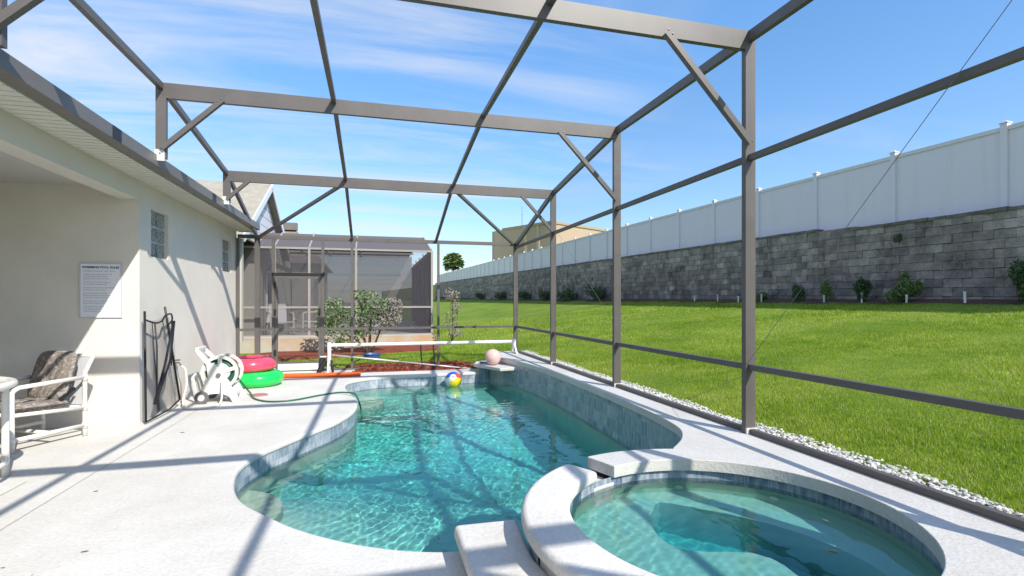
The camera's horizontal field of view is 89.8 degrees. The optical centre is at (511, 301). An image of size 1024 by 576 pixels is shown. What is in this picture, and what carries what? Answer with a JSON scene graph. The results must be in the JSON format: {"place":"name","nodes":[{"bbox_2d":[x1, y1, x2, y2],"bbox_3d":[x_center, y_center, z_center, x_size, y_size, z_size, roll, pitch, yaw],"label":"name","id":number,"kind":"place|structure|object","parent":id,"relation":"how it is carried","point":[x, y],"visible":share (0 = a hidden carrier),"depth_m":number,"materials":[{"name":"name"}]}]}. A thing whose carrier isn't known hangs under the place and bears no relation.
{"place":"outdoors","nodes":[
{"label":"outdoors","id":0,"kind":"place"},
{"bbox_2d":[0,48,259,428],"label":"house","id":1,"kind":"structure","parent":0,"point":[80,182],"depth_m":5.98,"materials":[{"name":"beige paint"}]},
{"bbox_2d":[79,263,121,317],"bbox_3d":[-4.815,-0.134,6.018,0.425,0.643,0.016,0,0,-15],"label":"notice board","id":2,"kind":"object","parent":1,"relation":"attached to","point":[100,290],"visible":1,"depth_m":6.01,"materials":[{"name":"white"}]},
{"bbox_2d":[151,211,163,258],"bbox_3d":[-4.669,-0.870,6.697,0.060,0.599,0.559,0,0,-15],"label":"window","id":3,"kind":"structure","parent":1,"relation":"in","point":[157,220],"depth_m":6.74,"materials":[{"name":"clear glass"}]},
{"bbox_2d":[222,240,227,271],"bbox_3d":[-5.488,-0.870,9.744,0.060,0.599,0.569,0,0,-15],"label":"window","id":4,"kind":"structure","parent":1,"relation":"in","point":[224,244],"depth_m":9.80,"materials":[{"name":"clear glass"}]},
{"bbox_2d":[0,369,479,575],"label":"deck","id":5,"kind":"structure","parent":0,"point":[166,502],"depth_m":3.73,"materials":[{"name":"concrete"}]},
{"bbox_2d":[0,376,17,477],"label":"patio table","id":6,"kind":"object","parent":5,"relation":"on","point":[7,384],"visible":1,"depth_m":4.24,"materials":[{"name":"beige plastic"}]},
{"bbox_2d":[0,350,95,454],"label":"patio chair","id":7,"kind":"object","parent":5,"relation":"on","point":[58,379],"visible":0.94,"depth_m":5.44,"materials":[{"name":"white pvc"},{"name":"brown patterned fabric"}]},
{"bbox_2d":[1,410,196,575],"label":"deck joint","id":8,"kind":"object","parent":5,"relation":"on","point":[79,481],"visible":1,"depth_m":4.06,"materials":[{"name":"grey"}]},
{"bbox_2d":[143,307,180,422],"bbox_3d":[-4.433,0.746,6.605,0.167,1.371,1.125,0,0,-15],"label":"folded safety fence","id":9,"kind":"object","parent":5,"relation":"on","point":[169,357],"visible":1,"depth_m":6.37,"materials":[{"name":"black metal"}]},
{"bbox_2d":[180,365,222,409],"bbox_3d":[-4.327,1.172,7.093,0.559,0.565,0.414,0,0,-15],"label":"feed hose","id":10,"kind":"object","parent":5,"relation":"on","point":[185,390],"visible":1,"depth_m":7.08,"materials":[{"name":"beige plastic"}]},
{"bbox_2d":[191,346,247,403],"bbox_3d":[-4.317,1.052,7.558,0.687,0.795,0.540,0,0,-15],"label":"hose reel cart","id":11,"kind":"object","parent":5,"relation":"on","point":[218,369],"visible":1,"depth_m":7.40,"materials":[{"name":"white plastic"}]},
{"bbox_2d":[250,393,267,396],"bbox_3d":[-3.925,1.440,7.974,0.260,0.018,0.259,0,0,-15],"label":"flying disc","id":12,"kind":"object","parent":5,"relation":"on","point":[259,394],"visible":0.96,"depth_m":7.94,"materials":[{"name":"pink plastic"}]},
{"bbox_2d":[238,368,283,387],"bbox_3d":[-4.442,1.313,8.933,0.880,0.279,0.880,0,0,-38],"label":"swim ring","id":13,"kind":"object","parent":5,"relation":"on","point":[273,377],"visible":0.8,"depth_m":8.62,"materials":[{"name":"green plastic"}]},
{"bbox_2d":[231,355,275,372],"bbox_3d":[-4.543,1.069,8.926,0.820,0.262,0.820,0,2,-38],"label":"swim ring","id":14,"kind":"object","parent":13,"relation":"on","point":[257,363],"visible":0.69,"depth_m":8.71,"materials":[{"name":"pink plastic"}]},
{"bbox_2d":[237,377,362,416],"bbox_3d":[-3.140,1.493,7.741,2.058,0.765,0.726,0,0,2],"label":"garden hose","id":15,"kind":"object","parent":5,"relation":"on","point":[242,383],"visible":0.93,"depth_m":7.69,"materials":[{"name":"green rubber"}]},
{"bbox_2d":[284,372,360,377],"bbox_3d":[-3.712,1.405,9.859,1.555,0.086,0.088,0,0,-10],"label":"foam noodle","id":16,"kind":"object","parent":5,"relation":"on","point":[313,375],"visible":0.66,"depth_m":9.84,"materials":[{"name":"orange plastic"}]},
{"bbox_2d":[332,354,474,369],"bbox_3d":[-2.221,1.246,10.631,2.896,0.362,0.036,0,0,-8],"label":"telescopic pole","id":17,"kind":"object","parent":5,"relation":"on","point":[399,361],"visible":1,"depth_m":10.60,"materials":[{"name":"grey metal"}]},
{"bbox_2d":[317,339,517,372],"bbox_3d":[-1.948,1.145,11.002,4.199,0.630,0.500,0,0,-15],"label":"cover reel","id":18,"kind":"object","parent":5,"relation":"on","point":[325,361],"visible":0.91,"depth_m":10.88,"materials":[{"name":"white plastic"}]},
{"bbox_2d":[234,361,680,575],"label":"swimming pool","id":19,"kind":"structure","parent":5,"relation":"in","point":[499,548],"depth_m":5.67,"materials":[{"name":"grey stone"}]},
{"bbox_2d":[236,382,634,565],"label":"water","id":20,"kind":"structure","parent":19,"relation":"in","point":[425,468],"depth_m":5.22,"materials":[{"name":"teal liquid"}]},
{"bbox_2d":[445,372,461,386],"bbox_3d":[-1.160,1.545,10.168,0.330,0.330,0.330,0,-28,-3],"label":"beach ball","id":21,"kind":"object","parent":20,"relation":"on","point":[453,379],"visible":0.95,"depth_m":10.05,"materials":[{"name":"multicoloured plastic"}]},
{"bbox_2d":[485,349,500,364],"bbox_3d":[-0.386,1.118,10.407,0.324,0.324,0.324,0,0,-15],"label":"play ball","id":22,"kind":"object","parent":19,"relation":"on","point":[492,356],"visible":1,"depth_m":10.29,"materials":[{"name":"pink plastic"}]},
{"bbox_2d":[521,464,942,575],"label":"hot tub","id":23,"kind":"object","parent":19,"relation":"in","point":[561,543],"visible":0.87,"depth_m":2.82,"materials":[{"name":"concrete"}]},
{"bbox_2d":[570,478,942,575],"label":"spa water","id":24,"kind":"structure","parent":23,"relation":"in","point":[684,527],"depth_m":2.87,"materials":[{"name":"teal liquid"}]},
{"bbox_2d":[0,0,1023,529],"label":"pool cage","id":25,"kind":"object","parent":5,"relation":"on","point":[674,32],"visible":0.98,"depth_m":5.53,"materials":[{"name":"grey metal"}]},
{"bbox_2d":[274,276,320,370],"bbox_3d":[-4.454,0.442,10.671,0.910,1.955,0.118,0,0,-15],"label":"screen door","id":26,"kind":"structure","parent":25,"relation":"in","point":[291,365],"depth_m":10.69,"materials":[{"name":"grey metal"}]},
{"bbox_2d":[240,334,435,352],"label":"neighbour patio","id":27,"kind":"structure","parent":0,"point":[293,344],"depth_m":14.92,"materials":[{"name":"concrete"}]},
{"bbox_2d":[247,323,432,337],"bbox_3d":[-9.141,1.085,20.324,10.900,0.010,9.800,0,0,-15],"label":"neighbour patio surface","id":28,"kind":"object","parent":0,"point":[390,331],"visible":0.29,"depth_m":18.72,"materials":[{"name":"beige concrete"}]},
{"bbox_2d":[195,180,291,341],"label":"neighbour house","id":29,"kind":"structure","parent":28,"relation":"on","point":[260,202],"depth_m":16.28,"materials":[{"name":"white paint"}]},
{"bbox_2d":[266,270,271,332],"bbox_3d":[-8.401,-0.005,18.037,0.039,2.090,2.000,0,0,-15],"label":"sliding door","id":30,"kind":"structure","parent":29,"relation":"in","point":[268,273],"depth_m":17.21,"materials":[{"name":"grey glass"}]},
{"bbox_2d":[266,304,294,334],"bbox_3d":[-7.706,0.572,17.034,0.748,1.011,0.925,0,0,-35],"label":"patio chair","id":31,"kind":"object","parent":28,"relation":"on","point":[283,315],"visible":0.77,"depth_m":17.37,"materials":[{"name":"beige plastic"}]},
{"bbox_2d":[294,304,325,332],"bbox_3d":[-7.124,0.572,18.201,0.748,1.011,0.925,0,0,45],"label":"patio chair","id":32,"kind":"object","parent":28,"relation":"on","point":[302,320],"visible":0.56,"depth_m":18.11,"materials":[{"name":"beige plastic"}]},
{"bbox_2d":[243,232,432,337],"bbox_3d":[-7.759,-0.617,20.498,8.130,3.413,9.380,0,0,-15],"label":"neighbour pool cage","id":33,"kind":"object","parent":28,"relation":"on","point":[387,270],"visible":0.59,"depth_m":24.71,"materials":[{"name":"metal"}]},
{"bbox_2d":[382,321,415,330],"bbox_3d":[-4.593,0.758,19.372,1.910,0.639,0.644,0,0,-10],"label":"lounger","id":34,"kind":"object","parent":28,"relation":"on","point":[411,322],"visible":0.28,"depth_m":19.20,"materials":[{"name":"white plastic"}]},
{"bbox_2d":[2,0,1023,284],"label":"sky","id":35,"kind":"structure","parent":0,"point":[829,61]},
{"bbox_2d":[240,285,1023,513],"bbox_3d":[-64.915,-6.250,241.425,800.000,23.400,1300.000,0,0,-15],"label":"ground","id":36,"kind":"structure","parent":0,"point":[472,311],"depth_m":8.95,"materials":[{"name":"green plant"}]},
{"bbox_2d":[283,222,298,233],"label":"house","id":37,"kind":"structure","parent":36,"relation":"on","point":[290,227],"depth_m":31.75,"materials":[{"name":"brown"}]},
{"bbox_2d":[253,345,442,360],"bbox_3d":[-3.948,1.448,15.227,6.703,0.065,2.458,0,0,-34],"label":"mulch bed","id":38,"kind":"object","parent":36,"relation":"on","point":[282,355],"visible":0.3,"depth_m":14.64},
{"bbox_2d":[313,290,402,352],"bbox_3d":[-4.259,0.589,14.271,2.422,1.947,0.836,0,0,-15],"label":"bush","id":39,"kind":"object","parent":38,"relation":"on","point":[377,314],"visible":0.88,"depth_m":14.26,"materials":[{"name":"green plant"}]},
{"bbox_2d":[443,287,461,340],"bbox_3d":[-1.896,0.482,16.483,0.629,1.897,0.570,0,0,-15],"label":"bush","id":40,"kind":"object","parent":38,"relation":"on","point":[452,309],"visible":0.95,"depth_m":16.45,"materials":[{"name":"green plant"}]},
{"bbox_2d":[362,353,380,359],"bbox_3d":[-3.567,1.393,13.072,0.470,0.155,0.470,0,0,-15],"label":"plastic tub","id":41,"kind":"object","parent":36,"relation":"on","point":[372,355],"visible":0.62,"depth_m":12.90,"materials":[{"name":"blue plastic"}]},
{"bbox_2d":[271,338,511,366],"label":"grass","id":42,"kind":"structure","parent":36,"relation":"on","point":[468,350],"depth_m":13.38,"materials":[{"name":"green plant"}]},
{"bbox_2d":[346,360,476,372],"bbox_3d":[-2.068,1.468,11.541,3.231,0.065,1.448,0,0,-15],"label":"mulch bed","id":43,"kind":"object","parent":36,"relation":"on","point":[395,369],"visible":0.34,"depth_m":11.06,"materials":[{"name":"brown wood"}]},
{"bbox_2d":[442,252,464,270],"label":"tree","id":44,"kind":"object","parent":36,"relation":"on","point":[453,261],"visible":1,"depth_m":92.57,"materials":[{"name":"green plant"}]},
{"bbox_2d":[475,292,485,299],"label":"shrub","id":45,"kind":"object","parent":36,"relation":"on","point":[479,295],"visible":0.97,"depth_m":61.20,"materials":[{"name":"green plant"}]},
{"bbox_2d":[492,214,605,260],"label":"commercial building","id":46,"kind":"structure","parent":36,"relation":"on","point":[536,230],"depth_m":79.85,"materials":[{"name":"beige paint"}]},
{"bbox_2d":[435,205,1023,298],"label":"block wall","id":47,"kind":"structure","parent":36,"relation":"on","point":[973,254],"depth_m":14.88,"materials":[{"name":"grey concrete"}]},
{"bbox_2d":[440,120,1023,281],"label":"privacy fence","id":48,"kind":"object","parent":47,"relation":"on","point":[979,171],"visible":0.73,"depth_m":14.49,"materials":[{"name":"plastic"}]},
{"bbox_2d":[892,233,902,242],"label":"weed","id":49,"kind":"object","parent":47,"relation":"attached to","point":[899,238],"visible":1,"depth_m":12.83,"materials":[{"name":"green plant"}]},
{"bbox_2d":[482,299,1021,304],"bbox_3d":[3.774,-0.130,33.375,0.758,0.411,56.500,0,0,-15],"label":"planting bed","id":50,"kind":"object","parent":36,"relation":"on","point":[976,301],"visible":0.86,"depth_m":14.11,"materials":[{"name":"brown soil"}]},
{"bbox_2d":[493,291,505,299],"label":"shrub","id":51,"kind":"object","parent":50,"relation":"on","point":[501,296],"visible":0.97,"depth_m":51.03,"materials":[{"name":"green plant"}]},
{"bbox_2d":[518,290,531,299],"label":"shrub","id":52,"kind":"object","parent":50,"relation":"on","point":[523,294],"visible":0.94,"depth_m":43.10,"materials":[{"name":"green plant"}]},
{"bbox_2d":[537,288,549,299],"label":"shrub","id":53,"kind":"object","parent":50,"relation":"on","point":[545,295],"visible":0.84,"depth_m":37.86,"materials":[{"name":"green plant"}]},
{"bbox_2d":[556,287,577,300],"bbox_3d":[3.724,-0.487,33.253,1.319,0.996,2.182,0,0,-15],"label":"shrub","id":54,"kind":"object","parent":50,"relation":"on","point":[566,295],"visible":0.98,"depth_m":33.11,"materials":[{"name":"green plant"}]},
{"bbox_2d":[584,284,605,299],"bbox_3d":[4.903,-0.520,29.214,1.284,1.039,2.203,0,0,-15],"label":"shrub","id":55,"kind":"object","parent":50,"relation":"on","point":[599,292],"visible":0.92,"depth_m":29.17,"materials":[{"name":"green plant"}]},
{"bbox_2d":[755,291,769,300],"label":"shrub","id":56,"kind":"object","parent":50,"relation":"on","point":[765,295],"visible":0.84,"depth_m":16.79,"materials":[{"name":"green plant"}]},
{"bbox_2d":[792,282,805,300],"bbox_3d":[8.616,-0.276,15.420,0.404,0.643,0.536,0,0,26],"label":"shrub","id":57,"kind":"object","parent":50,"relation":"on","point":[796,289],"visible":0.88,"depth_m":15.35,"materials":[{"name":"green plant"}]},
{"bbox_2d":[820,274,834,300],"bbox_3d":[8.848,-0.368,14.431,0.331,0.840,0.297,0,0,2],"label":"shrub","id":58,"kind":"object","parent":50,"relation":"on","point":[826,290],"visible":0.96,"depth_m":14.40,"materials":[{"name":"green plant"}]},
{"bbox_2d":[853,276,872,301],"bbox_3d":[9.104,-0.316,13.375,0.410,0.746,0.444,0,0,-15],"label":"shrub","id":59,"kind":"object","parent":50,"relation":"on","point":[859,287],"visible":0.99,"depth_m":13.29,"materials":[{"name":"green plant"}]},
{"bbox_2d":[884,270,924,302],"bbox_3d":[9.368,-0.345,12.275,0.578,0.852,0.780,0,0,-59],"label":"shrub","id":60,"kind":"object","parent":50,"relation":"on","point":[901,289],"visible":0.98,"depth_m":12.25,"materials":[{"name":"green plant"}]},
{"bbox_2d":[963,291,966,302],"bbox_3d":[9.655,-0.057,10.949,0.058,0.333,0.090,0,0,30],"label":"riser pipe","id":61,"kind":"object","parent":50,"relation":"on","point":[964,293],"visible":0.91,"depth_m":10.94,"materials":[{"name":"white plastic"}]},
{"bbox_2d":[1007,258,1023,304],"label":"shrub","id":62,"kind":"object","parent":50,"relation":"on","point":[1017,275],"visible":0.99,"depth_m":10.02,"materials":[{"name":"green plant"}]},
{"bbox_2d":[499,351,1023,575],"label":"raised deck","id":63,"kind":"structure","parent":36,"relation":"on","point":[956,541],"depth_m":3.54,"materials":[{"name":"concrete"}]},
{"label":"gravel bed","id":64,"kind":"structure","parent":0,"visible":0},
{"bbox_2d":[521,350,1023,517],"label":"pebbles","id":65,"kind":"object","parent":64,"relation":"on","point":[911,476],"visible":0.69,"depth_m":3.89,"materials":[{"name":"white gravel"}]}
]}

